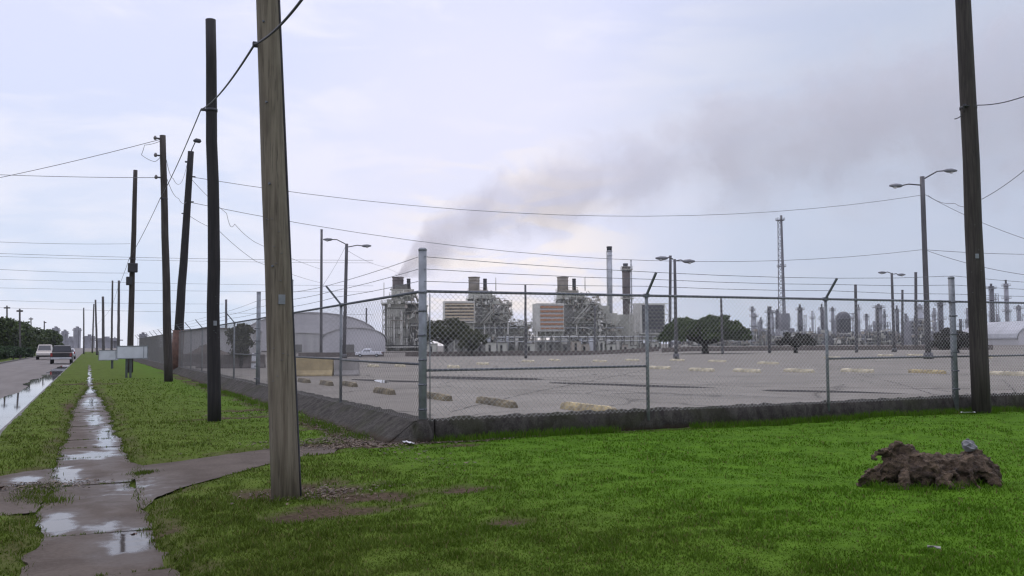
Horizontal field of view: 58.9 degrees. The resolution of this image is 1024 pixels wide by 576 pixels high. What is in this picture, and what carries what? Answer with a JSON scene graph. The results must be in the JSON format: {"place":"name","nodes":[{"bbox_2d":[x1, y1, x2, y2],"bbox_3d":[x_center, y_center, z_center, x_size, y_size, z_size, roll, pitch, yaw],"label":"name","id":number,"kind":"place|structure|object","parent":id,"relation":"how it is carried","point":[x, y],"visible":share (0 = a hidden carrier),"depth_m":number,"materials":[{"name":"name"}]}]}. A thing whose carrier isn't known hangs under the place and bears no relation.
{"place":"outdoors","nodes":[
{"label":"outdoors","id":0,"kind":"place"},
{"bbox_2d":[0,349,85,397],"bbox_3d":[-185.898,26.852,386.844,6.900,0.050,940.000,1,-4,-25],"label":"road","id":1,"kind":"structure","parent":0,"point":[15,376],"depth_m":65.38,"materials":[{"name":"asphalt"}]},
{"bbox_2d":[0,365,68,429],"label":"gutter puddle","id":2,"kind":"object","parent":1,"relation":"on","point":[12,406],"visible":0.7,"depth_m":30.37,"materials":[{"name":"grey liquid"}]},
{"bbox_2d":[36,345,52,359],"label":"van","id":3,"kind":"object","parent":1,"relation":"on","point":[44,351],"visible":0.59,"depth_m":121.77,"materials":[{"name":"beige paint"}]},
{"bbox_2d":[50,345,72,363],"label":"pickup truck","id":4,"kind":"object","parent":1,"relation":"on","point":[61,352],"visible":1,"depth_m":90.56,"materials":[{"name":"black paint"}]},
{"bbox_2d":[20,366,179,575],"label":"sidewalk","id":5,"kind":"structure","parent":0,"point":[110,509],"depth_m":8.59,"materials":[{"name":"concrete"}]},
{"bbox_2d":[133,446,338,508],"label":"side path","id":6,"kind":"structure","parent":0,"point":[170,477],"depth_m":11.76,"materials":[{"name":"concrete"}]},
{"bbox_2d":[298,352,383,356],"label":"boundary wall","id":7,"kind":"structure","parent":0,"point":[328,354],"depth_m":204.48,"materials":[{"name":"grey concrete"}]},
{"bbox_2d":[0,344,1023,575],"bbox_3d":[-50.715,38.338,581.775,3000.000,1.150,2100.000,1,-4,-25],"label":"ground","id":8,"kind":"structure","parent":0,"point":[77,369],"depth_m":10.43,"materials":[{"name":"plant"}]},
{"bbox_2d":[0,345,14,359],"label":"hedge bush","id":9,"kind":"object","parent":8,"relation":"on","point":[5,354],"visible":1,"depth_m":117.79,"materials":[{"name":"green plant"}]},
{"bbox_2d":[0,316,26,346],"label":"roadside tree","id":10,"kind":"object","parent":8,"relation":"on","point":[9,333],"visible":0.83,"depth_m":148.62,"materials":[{"name":"green plant"}]},
{"bbox_2d":[5,346,26,359],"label":"hedge bush","id":11,"kind":"object","parent":8,"relation":"on","point":[17,350],"visible":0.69,"depth_m":131.15,"materials":[{"name":"green plant"}]},
{"bbox_2d":[14,320,38,353],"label":"roadside tree","id":12,"kind":"object","parent":8,"relation":"on","point":[30,334],"visible":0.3,"depth_m":167.24,"materials":[{"name":"green plant"}]},
{"bbox_2d":[0,469,54,514],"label":"driveway apron","id":13,"kind":"object","parent":8,"relation":"on","point":[9,506],"visible":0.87,"depth_m":10.14,"materials":[{"name":"concrete"}]},
{"bbox_2d":[0,362,72,435],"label":"road kerb","id":14,"kind":"structure","parent":8,"relation":"on","point":[7,424],"depth_m":23.21,"materials":[{"name":"concrete"}]},
{"bbox_2d":[31,326,48,355],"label":"roadside tree","id":15,"kind":"object","parent":8,"relation":"on","point":[42,339],"visible":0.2,"depth_m":185.09,"materials":[{"name":"green plant"}]},
{"bbox_2d":[40,329,62,346],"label":"roadside tree","id":16,"kind":"object","parent":8,"relation":"on","point":[54,336],"visible":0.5,"depth_m":203.15,"materials":[{"name":"green plant"}]},
{"bbox_2d":[72,326,81,347],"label":"tower","id":17,"kind":"structure","parent":8,"relation":"on","point":[77,330],"depth_m":857.07,"materials":[{"name":"concrete"}]},
{"bbox_2d":[85,334,94,347],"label":"tower","id":18,"kind":"structure","parent":8,"relation":"on","point":[88,342],"depth_m":813.90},
{"bbox_2d":[95,300,97,354],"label":"utility pole","id":19,"kind":"object","parent":8,"relation":"on","point":[96,335],"visible":0.92,"depth_m":173.70,"materials":[{"name":"grey wood"}]},
{"bbox_2d":[102,296,104,349],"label":"utility pole","id":20,"kind":"object","parent":8,"relation":"on","point":[103,332],"visible":0.85,"depth_m":153.40,"materials":[{"name":"grey wood"}]},
{"bbox_2d":[90,336,122,347],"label":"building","id":21,"kind":"structure","parent":8,"relation":"on","point":[107,341],"depth_m":633.98,"materials":[{"name":"concrete"}]},
{"bbox_2d":[98,350,117,368],"bbox_3d":[-28.939,5.185,65.008,1.312,1.459,0.110,1,-4,-21],"label":"street sign","id":22,"kind":"object","parent":8,"relation":"on","point":[107,355],"visible":0.81,"depth_m":64.98,"materials":[{"name":"metal"}]},
{"bbox_2d":[110,280,112,349],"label":"utility pole","id":23,"kind":"object","parent":8,"relation":"on","point":[111,347],"visible":0.82,"depth_m":124.74,"materials":[{"name":"grey wood"}]},
{"bbox_2d":[117,280,119,345],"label":"utility pole","id":24,"kind":"object","parent":8,"relation":"on","point":[118,322],"visible":0.79,"depth_m":124.22,"materials":[{"name":"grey wood"}]},
{"bbox_2d":[126,170,137,372],"bbox_3d":[-22.922,-0.904,54.669,0.632,12.561,0.572,1,-4,-25],"label":"utility pole","id":25,"kind":"object","parent":8,"relation":"on","point":[132,270],"visible":0.91,"depth_m":54.58,"materials":[{"name":"brown wood"}]},
{"bbox_2d":[116,346,147,377],"bbox_3d":[-19.375,3.816,46.237,1.488,1.747,0.110,1,-4,-21],"label":"street sign","id":26,"kind":"object","parent":8,"relation":"on","point":[126,353],"visible":0.95,"depth_m":46.20,"materials":[{"name":"metal"}]},
{"bbox_2d":[153,135,172,381],"bbox_3d":[-15.837,-1.258,41.208,1.016,11.522,0.413,0,-4,-10],"label":"utility pole","id":27,"kind":"object","parent":8,"relation":"on","point":[167,355],"visible":0.98,"depth_m":41.12,"materials":[{"name":"brown wood"}]},
{"bbox_2d":[0,139,159,177],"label":"overhead cable","id":28,"kind":"object","parent":27,"relation":"attached to","point":[81,159],"visible":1,"depth_m":42.33,"materials":[{"name":"metal"}]},
{"bbox_2d":[14,175,153,177],"bbox_3d":[-27.518,-6.112,47.021,25.335,2.982,0.026,-2,-4,25],"label":"overhead cable","id":29,"kind":"object","parent":27,"relation":"attached to","point":[97,177],"visible":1,"depth_m":43.02,"materials":[{"name":"rubber"}]},
{"bbox_2d":[93,0,302,327],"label":"overhead cable","id":30,"kind":"object","parent":27,"relation":"attached to","point":[271,33],"visible":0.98,"depth_m":11.39,"materials":[{"name":"rubber"}]},
{"bbox_2d":[172,138,200,369],"bbox_3d":[-19.912,-1.880,55.354,1.682,14.629,0.763,0,-4,-10],"label":"utility pole","id":31,"kind":"object","parent":8,"relation":"on","point":[180,298],"visible":0.88,"depth_m":55.06,"materials":[{"name":"black wood"}]},
{"bbox_2d":[191,202,915,261],"bbox_3d":[6.415,-3.470,63.752,55.124,2.968,0.031,1,-4,-18],"label":"overhead cable","id":32,"kind":"object","parent":31,"relation":"attached to","point":[559,255],"visible":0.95,"depth_m":62.90,"materials":[{"name":"rubber"}]},
{"bbox_2d":[193,177,919,215],"bbox_3d":[6.447,-6.387,63.932,55.070,2.761,0.031,1,-4,-18],"label":"overhead cable","id":33,"kind":"object","parent":31,"relation":"attached to","point":[549,214],"visible":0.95,"depth_m":62.06,"materials":[{"name":"metal"}]},
{"bbox_2d":[201,18,220,421],"bbox_3d":[-6.426,-1.374,19.430,0.509,8.932,0.283,-1,-4,3],"label":"utility pole","id":34,"kind":"object","parent":8,"relation":"on","point":[213,353],"visible":0.98,"depth_m":19.31,"materials":[{"name":"black wood"}]},
{"bbox_2d":[183,328,261,353],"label":"storage hall","id":35,"kind":"structure","parent":8,"relation":"on","point":[224,341],"depth_m":215.24,"materials":[{"name":"metal"}]},
{"bbox_2d":[252,0,301,500],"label":"utility pole","id":36,"kind":"object","parent":8,"relation":"on","point":[285,463],"visible":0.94,"depth_m":9.48,"materials":[{"name":"brown wood"}]},
{"bbox_2d":[133,359,427,444],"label":"fence kerb","id":37,"kind":"structure","parent":8,"relation":"on","point":[380,426],"depth_m":18.78,"materials":[{"name":"concrete"}]},
{"bbox_2d":[137,257,418,419],"bbox_3d":[-21.713,3.647,57.880,0.414,3.450,95.443,1,-4,-25],"label":"chain link fence","id":38,"kind":"object","parent":37,"relation":"on","point":[153,343],"visible":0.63,"depth_m":21.87,"materials":[{"name":"metal"}]},
{"bbox_2d":[295,332,325,351],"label":"storage hall","id":39,"kind":"structure","parent":8,"relation":"on","point":[316,343],"depth_m":307.57,"materials":[{"name":"metal"}]},
{"bbox_2d":[250,312,373,350],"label":"storage hall","id":40,"kind":"structure","parent":8,"relation":"on","point":[310,323],"depth_m":390.77,"materials":[{"name":"metal"}]},
{"bbox_2d":[320,229,322,352],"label":"utility pole","id":41,"kind":"object","parent":8,"relation":"on","point":[321,274],"visible":0.88,"depth_m":263.37,"materials":[{"name":"paint"}]},
{"bbox_2d":[323,327,386,352],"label":"storage hall","id":42,"kind":"structure","parent":8,"relation":"on","point":[363,340],"depth_m":310.07,"materials":[{"name":"metal"}]},
{"bbox_2d":[354,348,381,356],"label":"pickup truck","id":43,"kind":"object","parent":8,"relation":"on","point":[366,351],"visible":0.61,"depth_m":190.62,"materials":[{"name":"white paint"}]},
{"bbox_2d":[381,277,428,350],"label":"boiler unit","id":44,"kind":"object","parent":8,"relation":"on","point":[397,282],"visible":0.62,"depth_m":322.86,"materials":[{"name":"metal"}]},
{"bbox_2d":[389,418,434,444],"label":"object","id":45,"kind":"object","parent":8,"relation":"on","point":[407,434],"visible":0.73,"depth_m":14.58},
{"bbox_2d":[427,317,469,351],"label":"oak tree","id":46,"kind":"object","parent":8,"relation":"on","point":[447,330],"visible":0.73,"depth_m":213.61,"materials":[{"name":"green plant"}]},
{"bbox_2d":[443,301,475,350],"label":"filter house","id":47,"kind":"structure","parent":8,"relation":"on","point":[462,307],"depth_m":307.33,"materials":[{"name":"metal"}]},
{"bbox_2d":[457,329,489,355],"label":"bushy tree","id":48,"kind":"object","parent":8,"relation":"on","point":[478,340],"visible":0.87,"depth_m":201.40,"materials":[{"name":"green plant"}]},
{"bbox_2d":[0,394,947,505],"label":"leaf litter","id":49,"kind":"object","parent":8,"relation":"on","point":[359,441],"visible":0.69,"depth_m":14.13,"materials":[{"name":"plant"}]},
{"bbox_2d":[466,277,532,350],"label":"boiler unit","id":50,"kind":"object","parent":8,"relation":"on","point":[474,285],"visible":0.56,"depth_m":323.34,"materials":[{"name":"metal"}]},
{"bbox_2d":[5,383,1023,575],"bbox_3d":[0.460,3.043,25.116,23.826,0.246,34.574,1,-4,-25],"label":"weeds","id":51,"kind":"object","parent":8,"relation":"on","point":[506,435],"visible":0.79,"depth_m":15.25,"materials":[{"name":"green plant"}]},
{"bbox_2d":[532,303,564,350],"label":"filter house","id":52,"kind":"structure","parent":8,"relation":"on","point":[552,314],"depth_m":307.29,"materials":[{"name":"white paint"}]},
{"bbox_2d":[496,335,673,350],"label":"pipe rack","id":53,"kind":"object","parent":8,"relation":"on","point":[587,341],"visible":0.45,"depth_m":298.17,"materials":[{"name":"metal"}]},
{"bbox_2d":[554,277,624,350],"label":"boiler unit","id":54,"kind":"object","parent":8,"relation":"on","point":[577,310],"visible":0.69,"depth_m":323.10,"materials":[{"name":"metal"}]},
{"bbox_2d":[160,350,1023,418],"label":"parking lot","id":55,"kind":"structure","parent":8,"relation":"on","point":[500,385],"depth_m":33.61,"materials":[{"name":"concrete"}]},
{"bbox_2d":[196,354,265,367],"bbox_3d":[-17.852,4.657,57.605,4.300,0.855,0.605,0,-4,0],"label":"road barrier","id":56,"kind":"object","parent":55,"relation":"on","point":[231,362],"visible":0.36,"depth_m":57.46,"materials":[{"name":"grey concrete"}]},
{"bbox_2d":[225,323,255,367],"bbox_3d":[-17.242,3.724,57.493,2.052,3.089,1.773,-1,-4,6],"label":"bushy tree","id":57,"kind":"object","parent":55,"relation":"on","point":[245,350],"visible":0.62,"depth_m":57.17,"materials":[{"name":"green plant"}]},
{"bbox_2d":[296,358,333,375],"bbox_3d":[-9.185,3.620,41.539,2.000,0.825,0.604,0,-4,0],"label":"road barrier","id":58,"kind":"object","parent":55,"relation":"on","point":[324,370],"visible":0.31,"depth_m":41.39,"materials":[{"name":"yellow paint"}]},
{"bbox_2d":[323,238,370,357],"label":"street lamp","id":59,"kind":"object","parent":55,"relation":"on","point":[345,277],"visible":0.89,"depth_m":100.58,"materials":[{"name":"metal"}]},
{"bbox_2d":[334,358,359,375],"bbox_3d":[-7.565,3.618,41.538,1.120,0.804,0.604,0,-4,-3],"label":"road barrier","id":60,"kind":"object","parent":55,"relation":"on","point":[348,368],"visible":0.64,"depth_m":41.38,"materials":[{"name":"concrete"}]},
{"bbox_2d":[373,387,395,394],"bbox_3d":[-3.686,2.953,26.104,0.208,0.168,1.572,1,-4,-26],"label":"wheel stop","id":61,"kind":"object","parent":55,"relation":"on","point":[376,389],"visible":0.81,"depth_m":25.84,"materials":[{"name":"yellow concrete"}]},
{"bbox_2d":[418,391,452,400],"bbox_3d":[-1.995,2.776,23.381,0.206,0.163,2.035,1,-4,-25],"label":"wheel stop","id":62,"kind":"object","parent":55,"relation":"on","point":[435,396],"visible":0.62,"depth_m":22.85,"materials":[{"name":"yellow concrete"}]},
{"bbox_2d":[427,376,540,379],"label":"lot puddle","id":63,"kind":"object","parent":55,"relation":"on","point":[459,377],"visible":0.74,"depth_m":37.09,"materials":[{"name":"grey liquid"}]},
{"bbox_2d":[476,396,517,407],"bbox_3d":[-0.367,2.603,20.778,0.210,0.166,2.035,1,-4,-24],"label":"wheel stop","id":64,"kind":"object","parent":55,"relation":"on","point":[487,401],"visible":0.86,"depth_m":20.55,"materials":[{"name":"yellow concrete"}]},
{"bbox_2d":[524,285,526,357],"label":"utility pole","id":65,"kind":"object","parent":55,"relation":"on","point":[525,325],"visible":0.84,"depth_m":88.37,"materials":[{"name":"paint"}]},
{"bbox_2d":[560,402,616,410],"bbox_3d":[1.556,2.461,18.640,0.201,0.159,2.035,1,-4,-25],"label":"wheel stop","id":66,"kind":"object","parent":55,"relation":"on","point":[566,405],"visible":0.63,"depth_m":18.66,"materials":[{"name":"yellow paint"}]},
{"bbox_2d":[549,382,715,387],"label":"lot puddle","id":67,"kind":"object","parent":55,"relation":"on","point":[630,385],"visible":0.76,"depth_m":29.98,"materials":[{"name":"grey liquid"}]},
{"bbox_2d":[655,256,694,358],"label":"street lamp","id":68,"kind":"object","parent":55,"relation":"on","point":[660,258],"visible":0.82,"depth_m":76.91,"materials":[{"name":"metal"}]},
{"bbox_2d":[654,314,752,353],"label":"oak tree","id":69,"kind":"object","parent":55,"relation":"on","point":[736,331],"visible":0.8,"depth_m":114.41,"materials":[{"name":"green plant"}]},
{"bbox_2d":[720,298,723,353],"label":"utility pole","id":70,"kind":"object","parent":55,"relation":"on","point":[721,316],"visible":0.77,"depth_m":110.28,"materials":[{"name":"paint"}]},
{"bbox_2d":[767,306,770,352],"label":"utility pole","id":71,"kind":"object","parent":55,"relation":"on","point":[769,330],"visible":0.85,"depth_m":117.74,"materials":[{"name":"paint"}]},
{"bbox_2d":[775,332,817,352],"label":"sparse tree","id":72,"kind":"object","parent":55,"relation":"on","point":[803,337],"visible":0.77,"depth_m":114.92,"materials":[{"name":"green plant"}]},
{"bbox_2d":[765,390,906,393],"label":"lot puddle","id":73,"kind":"object","parent":55,"relation":"on","point":[824,391],"visible":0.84,"depth_m":25.54,"materials":[{"name":"grey liquid"}]},
{"bbox_2d":[854,284,857,352],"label":"utility pole","id":74,"kind":"object","parent":55,"relation":"on","point":[856,314],"visible":0.86,"depth_m":117.33,"materials":[{"name":"paint"}]},
{"bbox_2d":[840,368,873,372],"bbox_3d":[15.810,3.774,41.550,0.211,0.169,1.850,1,-4,-25],"label":"wheel stop","id":75,"kind":"object","parent":55,"relation":"on","point":[856,370],"visible":0.82,"depth_m":41.42,"materials":[{"name":"beige concrete"}]},
{"bbox_2d":[878,271,904,351],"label":"street lamp","id":76,"kind":"object","parent":55,"relation":"on","point":[892,307],"visible":0.88,"depth_m":120.41,"materials":[{"name":"metal"}]},
{"bbox_2d":[889,168,956,358],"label":"street lamp","id":77,"kind":"object","parent":55,"relation":"on","point":[924,242],"visible":0.94,"depth_m":71.96,"materials":[{"name":"metal"}]},
{"bbox_2d":[908,369,946,373],"bbox_3d":[18.101,3.636,39.559,0.213,0.167,1.850,1,-4,-26],"label":"wheel stop","id":78,"kind":"object","parent":55,"relation":"on","point":[919,370],"visible":0.81,"depth_m":39.46,"materials":[{"name":"yellow paint"}]},
{"bbox_2d":[931,327,968,351],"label":"sparse tree","id":79,"kind":"object","parent":55,"relation":"on","point":[941,345],"visible":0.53,"depth_m":104.34,"materials":[{"name":"green plant"}]},
{"bbox_2d":[990,371,1023,375],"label":"wheel stop","id":80,"kind":"object","parent":55,"relation":"on","point":[1004,373],"visible":0.73,"depth_m":36.49,"materials":[{"name":"beige concrete"}]},
{"bbox_2d":[600,246,617,325],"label":"exhaust stack","id":81,"kind":"object","parent":8,"relation":"on","point":[609,273],"visible":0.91,"depth_m":334.86,"materials":[{"name":"grey metal"}]},
{"bbox_2d":[617,260,636,348],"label":"exhaust stack","id":82,"kind":"object","parent":8,"relation":"on","point":[627,273],"visible":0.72,"depth_m":338.96,"materials":[{"name":"metal"}]},
{"bbox_2d":[629,303,668,348],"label":"filter house","id":83,"kind":"structure","parent":8,"relation":"on","point":[650,316],"depth_m":307.36,"materials":[{"name":"metal"}]},
{"bbox_2d":[668,255,671,347],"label":"utility pole","id":84,"kind":"object","parent":8,"relation":"on","point":[670,291],"visible":0.77,"depth_m":223.62,"materials":[{"name":"paint"}]},
{"bbox_2d":[671,339,759,346],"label":"process block","id":85,"kind":"structure","parent":8,"relation":"on","point":[742,342],"depth_m":388.74,"materials":[{"name":"metal"}]},
{"bbox_2d":[414,247,1023,442],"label":"chain link fence","id":86,"kind":"object","parent":8,"relation":"on","point":[423,432],"visible":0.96,"depth_m":16.83,"materials":[{"name":"metal"}]},
{"bbox_2d":[434,392,1023,441],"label":"fence kerb","id":87,"kind":"structure","parent":8,"relation":"on","point":[633,419],"depth_m":16.84,"materials":[{"name":"concrete"}]},
{"bbox_2d":[746,328,774,345],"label":"process block","id":88,"kind":"structure","parent":8,"relation":"on","point":[760,337],"depth_m":389.59,"materials":[{"name":"metal"}]},
{"bbox_2d":[775,215,794,335],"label":"flare tower","id":89,"kind":"structure","parent":8,"relation":"on","point":[782,314],"depth_m":450.56,"materials":[{"name":"metal"}]},
{"bbox_2d":[797,305,806,333],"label":"refinery column","id":90,"kind":"structure","parent":8,"relation":"on","point":[800,319],"depth_m":512.55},
{"bbox_2d":[788,327,831,344],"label":"process block","id":91,"kind":"structure","parent":8,"relation":"on","point":[819,335],"depth_m":414.14,"materials":[{"name":"metal"}]},
{"bbox_2d":[661,345,992,352],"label":"boundary wall","id":92,"kind":"structure","parent":8,"relation":"on","point":[756,348],"depth_m":149.65,"materials":[{"name":"grey concrete"}]},
{"bbox_2d":[824,330,865,344],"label":"process block","id":93,"kind":"structure","parent":8,"relation":"on","point":[836,340],"depth_m":389.52,"materials":[{"name":"metal"}]},
{"bbox_2d":[833,312,857,334],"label":"storage drum","id":94,"kind":"object","parent":8,"relation":"on","point":[844,322],"visible":0.51,"depth_m":437.04,"materials":[{"name":"metal"}]},
{"bbox_2d":[858,326,896,344],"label":"process block","id":95,"kind":"structure","parent":8,"relation":"on","point":[887,336],"depth_m":401.86,"materials":[{"name":"metal"}]},
{"bbox_2d":[872,304,884,331],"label":"refinery column","id":96,"kind":"structure","parent":8,"relation":"on","point":[879,308],"depth_m":512.17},
{"bbox_2d":[894,305,900,333],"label":"refinery column","id":97,"kind":"structure","parent":8,"relation":"on","point":[897,320],"depth_m":484.77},
{"bbox_2d":[901,290,903,344],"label":"utility pole","id":98,"kind":"object","parent":8,"relation":"on","point":[902,316],"visible":0.69,"depth_m":159.78,"materials":[{"name":"paint"}]},
{"bbox_2d":[914,272,917,344],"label":"utility pole","id":99,"kind":"object","parent":8,"relation":"on","point":[915,313],"visible":0.77,"depth_m":157.90,"materials":[{"name":"paint"}]},
{"bbox_2d":[904,317,934,344],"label":"process block","id":100,"kind":"structure","parent":8,"relation":"on","point":[920,338],"depth_m":390.48,"materials":[{"name":"metal"}]},
{"bbox_2d":[856,440,1001,489],"bbox_3d":[4.595,1.953,9.911,1.642,0.571,0.683,0,-4,0],"label":"pile","id":101,"kind":"object","parent":8,"relation":"on","point":[904,465],"visible":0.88,"depth_m":9.87,"materials":[{"name":"brown soil"}]},
{"bbox_2d":[961,440,977,451],"bbox_3d":[5.057,1.745,10.014,0.166,0.133,0.121,0,-4,0],"label":"stone","id":102,"kind":"object","parent":101,"relation":"on","point":[968,445],"visible":1,"depth_m":9.98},
{"bbox_2d":[934,302,946,332],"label":"refinery column","id":103,"kind":"structure","parent":8,"relation":"on","point":[940,318],"depth_m":456.75,"materials":[{"name":"metal"}]},
{"bbox_2d":[955,0,990,413],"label":"utility pole","id":104,"kind":"object","parent":8,"relation":"on","point":[978,342],"visible":0.92,"depth_m":19.62,"materials":[{"name":"brown wood"}]},
{"bbox_2d":[986,284,999,321],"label":"refinery column","id":105,"kind":"structure","parent":8,"relation":"on","point":[991,298],"depth_m":485.09,"materials":[{"name":"metal"}]},
{"bbox_2d":[963,321,1023,344],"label":"storage hall","id":106,"kind":"structure","parent":8,"relation":"on","point":[994,324],"depth_m":320.25,"materials":[{"name":"metal"}]},
{"bbox_2d":[1001,280,1011,321],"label":"refinery column","id":107,"kind":"structure","parent":8,"relation":"on","point":[1007,297],"depth_m":541.13,"materials":[{"name":"metal"}]},
{"bbox_2d":[0,0,1023,347],"label":"sky","id":108,"kind":"structure","parent":0,"point":[634,116],"materials":[{"name":"grey"}]},
{"bbox_2d":[405,347,658,355],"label":"boundary wall","id":109,"kind":"structure","parent":0,"point":[492,353],"depth_m":204.48,"materials":[{"name":"grey concrete"}]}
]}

